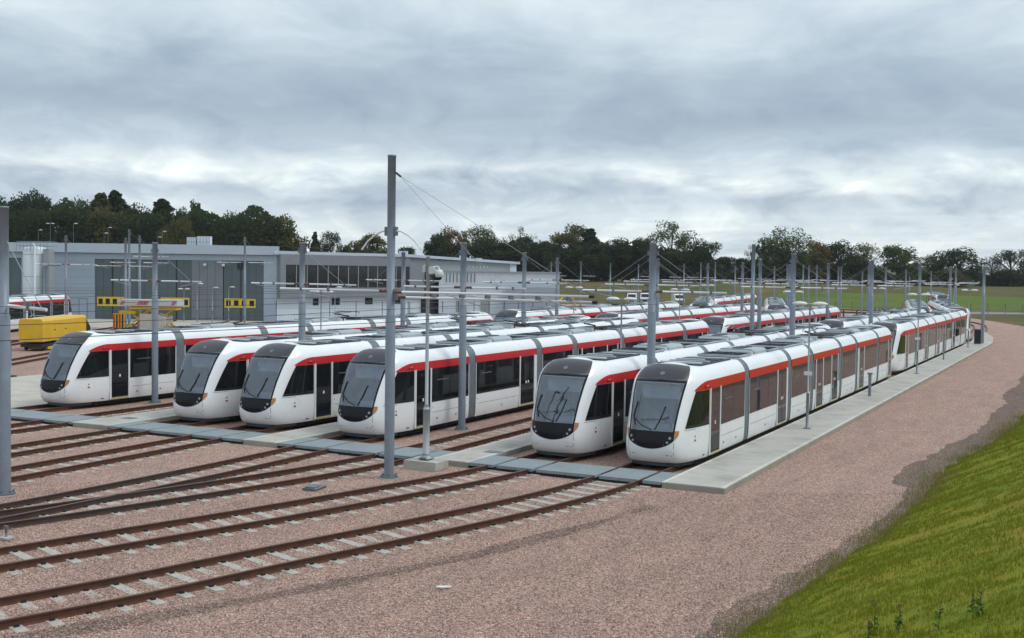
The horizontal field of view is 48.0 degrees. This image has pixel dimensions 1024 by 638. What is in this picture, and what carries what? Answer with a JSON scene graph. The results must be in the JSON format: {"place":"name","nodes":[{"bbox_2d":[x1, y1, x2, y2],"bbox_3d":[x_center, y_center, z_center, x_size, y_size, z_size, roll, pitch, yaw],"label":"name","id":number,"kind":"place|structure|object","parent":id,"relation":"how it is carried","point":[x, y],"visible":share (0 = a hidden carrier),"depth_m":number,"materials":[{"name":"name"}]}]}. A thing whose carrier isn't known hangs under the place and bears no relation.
{"place":"outdoors","nodes":[
{"label":"outdoors","id":0,"kind":"place"},
{"bbox_2d":[11,374,46,407],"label":"access slab","id":1,"kind":"structure","parent":0,"point":[25,390],"depth_m":60.24,"materials":[{"name":"concrete"}]},
{"bbox_2d":[87,316,494,327],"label":"concrete apron","id":2,"kind":"object","parent":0,"point":[102,323],"depth_m":137.40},
{"bbox_2d":[16,241,60,293],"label":"storage tank","id":3,"kind":"object","parent":2,"relation":"on","point":[39,277],"visible":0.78,"depth_m":136.21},
{"bbox_2d":[219,237,269,322],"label":"overhead line pole","id":4,"kind":"object","parent":2,"relation":"on","point":[244,297],"visible":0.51,"depth_m":132.97,"materials":[{"name":"metal"}]},
{"bbox_2d":[9,236,519,320],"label":"tram depot","id":5,"kind":"structure","parent":2,"relation":"on","point":[207,271],"depth_m":143.14,"materials":[{"name":"metal"}]},
{"bbox_2d":[9,258,20,295],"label":"door","id":6,"kind":"structure","parent":5,"relation":"in","point":[14,268],"depth_m":143.11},
{"bbox_2d":[95,259,127,318],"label":"door","id":7,"kind":"structure","parent":5,"relation":"in","point":[104,286],"depth_m":143.14,"materials":[{"name":"metal"}]},
{"bbox_2d":[130,259,159,318],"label":"door","id":8,"kind":"structure","parent":5,"relation":"in","point":[146,273],"depth_m":143.11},
{"bbox_2d":[160,260,191,319],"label":"door","id":9,"kind":"structure","parent":5,"relation":"in","point":[168,271],"depth_m":143.11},
{"bbox_2d":[192,260,222,319],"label":"door","id":10,"kind":"structure","parent":5,"relation":"in","point":[211,275],"depth_m":143.04,"materials":[{"name":"metal"}]},
{"bbox_2d":[224,261,263,320],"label":"door","id":11,"kind":"structure","parent":5,"relation":"in","point":[233,276],"depth_m":143.14,"materials":[{"name":"metal"}]},
{"bbox_2d":[439,271,560,315],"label":"workshop annex","id":12,"kind":"object","parent":2,"relation":"on","point":[473,278],"visible":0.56,"depth_m":166.24,"materials":[{"name":"metal"}]},
{"bbox_2d":[0,304,1023,637],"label":"ballast","id":13,"kind":"structure","parent":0,"point":[876,450],"depth_m":30.72,"materials":[{"name":"gravel"}]},
{"bbox_2d":[0,206,47,497],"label":"overhead line pole","id":14,"kind":"object","parent":13,"relation":"on","point":[5,420],"visible":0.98,"depth_m":32.91,"materials":[{"name":"metal"}]},
{"bbox_2d":[19,315,89,349],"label":"works wagon","id":15,"kind":"object","parent":13,"relation":"on","point":[44,329],"visible":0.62,"depth_m":89.43,"materials":[{"name":"metal"}]},
{"bbox_2d":[19,412,104,426],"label":"crossing deck","id":16,"kind":"structure","parent":13,"relation":"on","point":[52,418],"depth_m":48.71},
{"bbox_2d":[11,402,172,435],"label":"railway track","id":17,"kind":"structure","parent":13,"relation":"on","point":[28,430],"depth_m":47.89,"materials":[{"name":"metal"}]},
{"bbox_2d":[12,395,173,411],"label":"railway track","id":18,"kind":"structure","parent":13,"relation":"on","point":[31,407],"depth_m":53.27,"materials":[{"name":"metal"}]},
{"bbox_2d":[40,311,492,405],"bbox_3d":[-11.529,1.478,71.480,2.735,3.849,42.097,2,3,27],"label":"tram","id":19,"kind":"object","parent":18,"relation":"on","point":[97,369],"visible":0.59,"depth_m":55.69,"materials":[{"name":"white metal"}]},
{"bbox_2d":[494,300,680,320],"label":"tram","id":20,"kind":"object","parent":18,"relation":"on","point":[593,311],"visible":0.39,"depth_m":104.13,"materials":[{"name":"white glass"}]},
{"bbox_2d":[11,320,176,345],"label":"railway track","id":21,"kind":"structure","parent":13,"relation":"on","point":[19,343],"depth_m":117.32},
{"bbox_2d":[9,293,71,330],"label":"tram","id":22,"kind":"object","parent":21,"relation":"on","point":[55,306],"visible":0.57,"depth_m":118.00,"materials":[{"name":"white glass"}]},
{"bbox_2d":[95,238,151,326],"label":"overhead line pole","id":23,"kind":"object","parent":13,"relation":"on","point":[125,242],"visible":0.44,"depth_m":120.97,"materials":[{"name":"metal"}]},
{"bbox_2d":[11,418,241,459],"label":"railway track","id":24,"kind":"structure","parent":13,"relation":"on","point":[55,448],"depth_m":43.34,"materials":[{"name":"metal"}]},
{"bbox_2d":[173,315,590,420],"bbox_3d":[-3.995,1.770,66.901,2.735,3.849,42.097,2,3,27],"label":"tram","id":25,"kind":"object","parent":24,"relation":"on","point":[210,379],"visible":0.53,"depth_m":49.33,"materials":[{"name":"white metal"}]},
{"bbox_2d":[595,302,756,320],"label":"tram","id":26,"kind":"object","parent":24,"relation":"on","point":[694,312],"visible":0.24,"depth_m":102.83,"materials":[{"name":"white metal"}]},
{"bbox_2d":[73,408,180,429],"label":"platform","id":27,"kind":"structure","parent":13,"relation":"on","point":[149,416],"depth_m":48.71,"materials":[{"name":"concrete"}]},
{"bbox_2d":[113,299,183,329],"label":"platform truck","id":28,"kind":"object","parent":13,"relation":"on","point":[146,304],"visible":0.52,"depth_m":103.14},
{"bbox_2d":[107,421,197,436],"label":"crossing deck","id":29,"kind":"structure","parent":13,"relation":"on","point":[159,429],"depth_m":46.25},
{"bbox_2d":[111,242,200,403],"bbox_3d":[-17.265,0.210,55.644,5.800,7.830,0.720,2,3,27],"label":"overhead line pole","id":30,"kind":"object","parent":13,"relation":"on","point":[154,280],"visible":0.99,"depth_m":55.53,"materials":[{"name":"metal"}]},
{"bbox_2d":[11,419,336,485],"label":"railway track","id":31,"kind":"structure","parent":13,"relation":"on","point":[83,465],"depth_m":39.84,"materials":[{"name":"metal"}]},
{"bbox_2d":[239,316,638,427],"bbox_3d":[-0.800,1.882,65.246,2.735,3.849,42.097,2,3,27],"label":"tram","id":32,"kind":"object","parent":31,"relation":"on","point":[292,383],"visible":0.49,"depth_m":48.41,"materials":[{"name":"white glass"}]},
{"bbox_2d":[168,427,269,443],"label":"crossing deck","id":33,"kind":"structure","parent":13,"relation":"on","point":[225,435],"depth_m":44.66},
{"bbox_2d":[0,417,531,529],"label":"railway track","id":34,"kind":"structure","parent":13,"relation":"on","point":[203,497],"depth_m":34.82,"materials":[{"name":"metal"}]},
{"bbox_2d":[0,407,531,522],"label":"railway track","id":35,"kind":"structure","parent":13,"relation":"on","point":[71,494],"depth_m":35.58,"materials":[{"name":"metal"}]},
{"bbox_2d":[337,319,709,437],"bbox_3d":[3.591,2.041,62.858,2.735,3.849,42.097,2,3,27],"label":"tram","id":36,"kind":"object","parent":35,"relation":"on","point":[503,372],"visible":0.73,"depth_m":49.97,"materials":[{"name":"white metal"}]},
{"bbox_2d":[701,304,840,333],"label":"tram","id":37,"kind":"object","parent":35,"relation":"on","point":[716,324],"visible":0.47,"depth_m":94.57,"materials":[{"name":"white metal"}]},
{"bbox_2d":[243,422,343,447],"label":"platform","id":38,"kind":"structure","parent":13,"relation":"on","point":[323,431],"depth_m":44.74,"materials":[{"name":"concrete"}]},
{"bbox_2d":[0,452,595,574],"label":"railway track","id":39,"kind":"structure","parent":13,"relation":"on","point":[74,557],"depth_m":30.02,"materials":[{"name":"metal"}]},
{"bbox_2d":[530,322,830,456],"bbox_3d":[11.067,2.305,58.929,2.735,3.849,42.097,2,3,27],"label":"tram","id":40,"kind":"object","parent":39,"relation":"on","point":[581,405],"visible":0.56,"depth_m":41.74,"materials":[{"name":"white metal"}]},
{"bbox_2d":[818,307,925,327],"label":"tram","id":41,"kind":"object","parent":39,"relation":"on","point":[850,320],"visible":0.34,"depth_m":88.13,"materials":[{"name":"white metal"}]},
{"bbox_2d":[251,242,355,340],"bbox_3d":[-9.411,0.486,51.575,5.800,7.830,0.720,2,3,27],"label":"overhead line pole","id":42,"kind":"object","parent":13,"relation":"on","point":[302,250],"visible":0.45,"depth_m":51.40,"materials":[{"name":"metal"}]},
{"bbox_2d":[277,437,376,455],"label":"crossing deck","id":43,"kind":"structure","parent":13,"relation":"on","point":[340,447],"depth_m":42.26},
{"bbox_2d":[6,505,654,637],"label":"ballast shoulder","id":44,"kind":"object","parent":13,"relation":"on","point":[254,598],"visible":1,"depth_m":23.53},
{"bbox_2d":[350,444,454,459],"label":"crossing deck","id":45,"kind":"structure","parent":13,"relation":"on","point":[403,452],"depth_m":40.87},
{"bbox_2d":[366,252,440,325],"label":"overhead line pole","id":46,"kind":"object","parent":13,"relation":"on","point":[402,304],"visible":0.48,"depth_m":74.99,"materials":[{"name":"metal"}]},
{"bbox_2d":[404,257,447,471],"bbox_3d":[-2.839,1.468,38.445,1.240,7.100,0.840,2,3,27],"label":"camera mast","id":47,"kind":"object","parent":13,"relation":"on","point":[426,461],"visible":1,"depth_m":38.38,"materials":[{"name":"metal"}]},
{"bbox_2d":[280,155,597,479],"bbox_3d":[-2.677,0.006,35.886,11.450,10.280,0.720,2,3,27],"label":"overhead line pole","id":48,"kind":"object","parent":13,"relation":"on","point":[390,230],"visible":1,"depth_m":36.34,"materials":[{"name":"metal"}]},
{"bbox_2d":[0,285,954,325],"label":"contact wire","id":49,"kind":"object","parent":48,"relation":"hanging from","point":[327,312],"visible":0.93,"depth_m":26.67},
{"bbox_2d":[0,481,899,637],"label":"ballast stones","id":50,"kind":"object","parent":13,"relation":"on","point":[602,558],"visible":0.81,"depth_m":26.06,"materials":[{"name":"gravel"}]},
{"bbox_2d":[404,242,525,430],"bbox_3d":[-2.045,0.744,47.759,5.800,7.830,0.720,2,3,27],"label":"overhead line pole","id":51,"kind":"object","parent":13,"relation":"on","point":[463,287],"visible":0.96,"depth_m":47.65,"materials":[{"name":"metal"}]},
{"bbox_2d":[435,432,533,467],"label":"platform","id":52,"kind":"structure","parent":13,"relation":"on","point":[511,446],"depth_m":41.62,"materials":[{"name":"concrete"}]},
{"bbox_2d":[0,321,986,633],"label":"railway track","id":53,"kind":"structure","parent":13,"relation":"on","point":[16,625],"depth_m":26.33,"materials":[{"name":"metal"}]},
{"bbox_2d":[626,324,891,466],"bbox_3d":[14.305,2.424,57.139,2.735,3.849,42.097,2,3,27],"label":"tram","id":54,"kind":"object","parent":53,"relation":"on","point":[689,410],"visible":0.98,"depth_m":44.01,"materials":[{"name":"white metal"}]},
{"bbox_2d":[871,308,966,372],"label":"tram","id":55,"kind":"object","parent":53,"relation":"on","point":[937,324],"visible":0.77,"depth_m":87.03,"materials":[{"name":"white metal"}]},
{"bbox_2d":[927,299,970,340],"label":"tram","id":56,"kind":"object","parent":53,"relation":"on","point":[942,304],"visible":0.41,"depth_m":124.19,"materials":[{"name":"white metal"}]},
{"bbox_2d":[483,252,566,322],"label":"overhead line pole","id":57,"kind":"object","parent":13,"relation":"on","point":[524,258],"visible":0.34,"depth_m":70.91,"materials":[{"name":"metal"}]},
{"bbox_2d":[468,455,585,477],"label":"crossing deck","id":58,"kind":"structure","parent":13,"relation":"on","point":[533,466],"depth_m":38.45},
{"bbox_2d":[565,464,678,487],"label":"crossing deck","id":59,"kind":"structure","parent":13,"relation":"on","point":[623,475],"depth_m":36.90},
{"bbox_2d":[582,242,726,364],"bbox_3d":[5.321,1.002,43.943,5.800,7.830,0.720,2,3,27],"label":"overhead line pole","id":60,"kind":"object","parent":13,"relation":"on","point":[652,291],"visible":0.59,"depth_m":43.77,"materials":[{"name":"metal"}]},
{"bbox_2d":[0,286,981,340],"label":"contact wire","id":61,"kind":"object","parent":60,"relation":"hanging from","point":[359,323],"visible":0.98,"depth_m":22.20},
{"bbox_2d":[704,292,756,304],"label":"tram","id":62,"kind":"object","parent":13,"relation":"on","point":[728,299],"visible":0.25,"depth_m":161.44,"materials":[{"name":"white metal"}]},
{"bbox_2d":[750,244,755,329],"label":"overhead line pole","id":63,"kind":"object","parent":13,"relation":"on","point":[752,307],"visible":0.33,"depth_m":80.67,"materials":[{"name":"metal"}]},
{"bbox_2d":[723,259,797,328],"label":"overhead line pole","id":64,"kind":"object","parent":13,"relation":"on","point":[760,283],"visible":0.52,"depth_m":88.06,"materials":[{"name":"metal"}]},
{"bbox_2d":[741,254,846,334],"bbox_3d":[15.455,0.323,63.458,5.800,7.830,0.720,2,3,27],"label":"overhead line pole","id":65,"kind":"object","parent":13,"relation":"on","point":[793,261],"visible":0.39,"depth_m":63.29,"materials":[{"name":"metal"}]},
{"bbox_2d":[662,342,992,493],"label":"platform","id":66,"kind":"structure","parent":13,"relation":"on","point":[727,472],"depth_m":46.35,"materials":[{"name":"concrete"}]},
{"bbox_2d":[792,301,827,428],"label":"lamp column","id":67,"kind":"structure","parent":66,"relation":"on","point":[808,373],"depth_m":48.34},
{"bbox_2d":[831,260,912,323],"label":"overhead line pole","id":68,"kind":"object","parent":13,"relation":"on","point":[871,285],"visible":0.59,"depth_m":84.23,"materials":[{"name":"metal"}]},
{"bbox_2d":[0,0,1023,269],"label":"sky","id":69,"kind":"structure","parent":0,"point":[883,123],"materials":[{"name":"grey"}]},
{"bbox_2d":[559,273,1023,325],"bbox_3d":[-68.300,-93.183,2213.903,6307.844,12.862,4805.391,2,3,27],"label":"ground","id":70,"kind":"structure","parent":0,"point":[999,295],"depth_m":262.99,"materials":[{"name":"plant"}]},
{"bbox_2d":[3,191,42,241],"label":"tree","id":71,"kind":"object","parent":70,"relation":"on","point":[19,204],"visible":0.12,"depth_m":254.22,"materials":[{"name":"green plant"}]},
{"bbox_2d":[16,188,55,228],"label":"tree","id":72,"kind":"object","parent":70,"relation":"on","point":[42,201],"visible":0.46,"depth_m":259.43,"materials":[{"name":"green plant"}]},
{"bbox_2d":[29,202,87,252],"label":"tree","id":73,"kind":"object","parent":70,"relation":"on","point":[44,237],"visible":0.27,"depth_m":246.71,"materials":[{"name":"green plant"}]},
{"bbox_2d":[82,204,130,253],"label":"tree","id":74,"kind":"object","parent":70,"relation":"on","point":[95,211],"visible":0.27,"depth_m":247.55,"materials":[{"name":"green plant"}]},
{"bbox_2d":[108,189,129,214],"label":"tree","id":75,"kind":"object","parent":70,"relation":"on","point":[117,202],"visible":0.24,"depth_m":263.05,"materials":[{"name":"green plant"}]},
{"bbox_2d":[142,207,179,259],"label":"tree","id":76,"kind":"object","parent":70,"relation":"on","point":[167,214],"visible":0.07,"depth_m":246.74,"materials":[{"name":"green plant"}]},
{"bbox_2d":[149,214,200,254],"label":"tree","id":77,"kind":"object","parent":70,"relation":"on","point":[182,231],"visible":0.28,"depth_m":238.07,"materials":[{"name":"green plant"}]},
{"bbox_2d":[255,213,310,255],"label":"tree","id":78,"kind":"object","parent":70,"relation":"on","point":[289,229],"visible":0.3,"depth_m":247.62,"materials":[{"name":"green plant"}]},
{"bbox_2d":[320,231,343,252],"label":"tree","id":79,"kind":"object","parent":70,"relation":"on","point":[330,243],"visible":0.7,"depth_m":298.68,"materials":[{"name":"green plant"}]},
{"bbox_2d":[346,232,386,253],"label":"tree","id":80,"kind":"object","parent":70,"relation":"on","point":[373,241],"visible":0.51,"depth_m":287.83,"materials":[{"name":"green plant"}]},
{"bbox_2d":[422,234,448,256],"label":"tree","id":81,"kind":"object","parent":70,"relation":"on","point":[433,245],"visible":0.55,"depth_m":297.99,"materials":[{"name":"green plant"}]},
{"bbox_2d":[434,225,468,257],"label":"tree","id":82,"kind":"object","parent":70,"relation":"on","point":[449,236],"visible":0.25,"depth_m":303.19,"materials":[{"name":"brown plant"}]},
{"bbox_2d":[463,224,497,245],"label":"tree","id":83,"kind":"object","parent":70,"relation":"on","point":[476,230],"visible":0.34,"depth_m":308.41,"materials":[{"name":"green plant"}]},
{"bbox_2d":[467,235,505,260],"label":"tree","id":84,"kind":"object","parent":70,"relation":"on","point":[485,245],"visible":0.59,"depth_m":292.13,"materials":[{"name":"green plant"}]},
{"bbox_2d":[487,240,523,271],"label":"tree","id":85,"kind":"object","parent":70,"relation":"on","point":[509,254],"visible":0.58,"depth_m":293.68,"materials":[{"name":"green plant"}]},
{"bbox_2d":[0,197,1023,285],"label":"understorey","id":86,"kind":"object","parent":70,"relation":"on","point":[253,212],"visible":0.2,"depth_m":247.35,"materials":[{"name":"green plant"}]},
{"bbox_2d":[506,233,548,271],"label":"tree","id":87,"kind":"object","parent":70,"relation":"on","point":[525,243],"visible":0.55,"depth_m":297.20,"materials":[{"name":"green plant"}]},
{"bbox_2d":[527,240,567,279],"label":"tree","id":88,"kind":"object","parent":70,"relation":"on","point":[550,256],"visible":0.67,"depth_m":298.00,"materials":[{"name":"green plant"}]},
{"bbox_2d":[549,222,586,278],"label":"tree","id":89,"kind":"object","parent":70,"relation":"on","point":[571,237],"visible":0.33,"depth_m":305.00,"materials":[{"name":"green plant"}]},
{"bbox_2d":[566,241,613,281],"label":"tree","id":90,"kind":"object","parent":70,"relation":"on","point":[587,259],"visible":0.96,"depth_m":293.05,"materials":[{"name":"green plant"}]},
{"bbox_2d":[563,228,620,281],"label":"tree","id":91,"kind":"object","parent":70,"relation":"on","point":[588,235],"visible":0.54,"depth_m":298.10,"materials":[{"name":"green plant"}]},
{"bbox_2d":[596,236,637,280],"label":"tree","id":92,"kind":"object","parent":70,"relation":"on","point":[620,256],"visible":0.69,"depth_m":296.43,"materials":[{"name":"green plant"}]},
{"bbox_2d":[619,237,667,280],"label":"tree","id":93,"kind":"object","parent":70,"relation":"on","point":[640,246],"visible":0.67,"depth_m":297.77,"materials":[{"name":"green plant"}]},
{"bbox_2d":[648,220,699,263],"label":"tree","id":94,"kind":"object","parent":70,"relation":"on","point":[683,236],"visible":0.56,"depth_m":304.45,"materials":[{"name":"green plant"}]},
{"bbox_2d":[659,250,692,281],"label":"tree","id":95,"kind":"object","parent":70,"relation":"on","point":[674,256],"visible":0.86,"depth_m":295.86,"materials":[{"name":"green plant"}]},
{"bbox_2d":[675,254,714,281],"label":"tree","id":96,"kind":"object","parent":70,"relation":"on","point":[691,259],"visible":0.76,"depth_m":296.08,"materials":[{"name":"green plant"}]},
{"bbox_2d":[687,236,722,281],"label":"tree","id":97,"kind":"object","parent":70,"relation":"on","point":[705,248],"visible":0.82,"depth_m":298.10,"materials":[{"name":"green plant"}]},
{"bbox_2d":[722,258,758,281],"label":"tree","id":98,"kind":"object","parent":70,"relation":"on","point":[747,264],"visible":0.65,"depth_m":314.26,"materials":[{"name":"green plant"}]},
{"bbox_2d":[751,246,811,282],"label":"tree","id":99,"kind":"object","parent":70,"relation":"on","point":[780,262],"visible":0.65,"depth_m":303.44,"materials":[{"name":"green plant"}]},
{"bbox_2d":[755,226,817,282],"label":"tree","id":100,"kind":"object","parent":70,"relation":"on","point":[770,242],"visible":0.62,"depth_m":308.38,"materials":[{"name":"green plant"}]},
{"bbox_2d":[796,250,831,283],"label":"tree","id":101,"kind":"object","parent":70,"relation":"on","point":[819,260],"visible":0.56,"depth_m":310.54,"materials":[{"name":"green plant"}]},
{"bbox_2d":[804,239,839,283],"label":"tree","id":102,"kind":"object","parent":70,"relation":"on","point":[823,248],"visible":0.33,"depth_m":314.73,"materials":[{"name":"green plant"}]},
{"bbox_2d":[821,239,861,283],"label":"tree","id":103,"kind":"object","parent":70,"relation":"on","point":[835,248],"visible":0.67,"depth_m":314.59,"materials":[{"name":"green plant"}]},
{"bbox_2d":[836,254,876,284],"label":"tree","id":104,"kind":"object","parent":70,"relation":"on","point":[861,263],"visible":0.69,"depth_m":315.52,"materials":[{"name":"green plant"}]},
{"bbox_2d":[850,242,884,283],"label":"tree","id":105,"kind":"object","parent":70,"relation":"on","point":[867,252],"visible":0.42,"depth_m":324.10,"materials":[{"name":"green plant"}]},
{"bbox_2d":[874,243,928,284],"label":"tree","id":106,"kind":"object","parent":70,"relation":"on","point":[895,266],"visible":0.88,"depth_m":319.62,"materials":[{"name":"green plant"}]},
{"bbox_2d":[928,269,972,287],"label":"tree","id":107,"kind":"object","parent":70,"relation":"on","point":[944,276],"visible":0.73,"depth_m":318.46,"materials":[{"name":"green plant"}]},
{"bbox_2d":[923,246,990,286],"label":"tree","id":108,"kind":"object","parent":70,"relation":"on","point":[955,258],"visible":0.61,"depth_m":325.42,"materials":[{"name":"green plant"}]},
{"bbox_2d":[989,249,1023,286],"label":"tree","id":109,"kind":"object","parent":70,"relation":"on","point":[1008,255],"visible":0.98,"depth_m":343.86,"materials":[{"name":"green plant"}]},
{"bbox_2d":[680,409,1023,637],"bbox_3d":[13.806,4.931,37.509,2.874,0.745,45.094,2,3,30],"label":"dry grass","id":110,"kind":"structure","parent":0,"point":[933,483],"depth_m":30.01,"materials":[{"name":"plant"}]},
{"bbox_2d":[693,373,1023,637],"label":"soil verge","id":111,"kind":"structure","parent":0,"point":[1013,398],"depth_m":34.51,"materials":[{"name":"gravel"}]},
{"bbox_2d":[731,415,1023,637],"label":"grass bank","id":112,"kind":"structure","parent":0,"point":[963,612],"depth_m":20.65,"materials":[{"name":"plant"}]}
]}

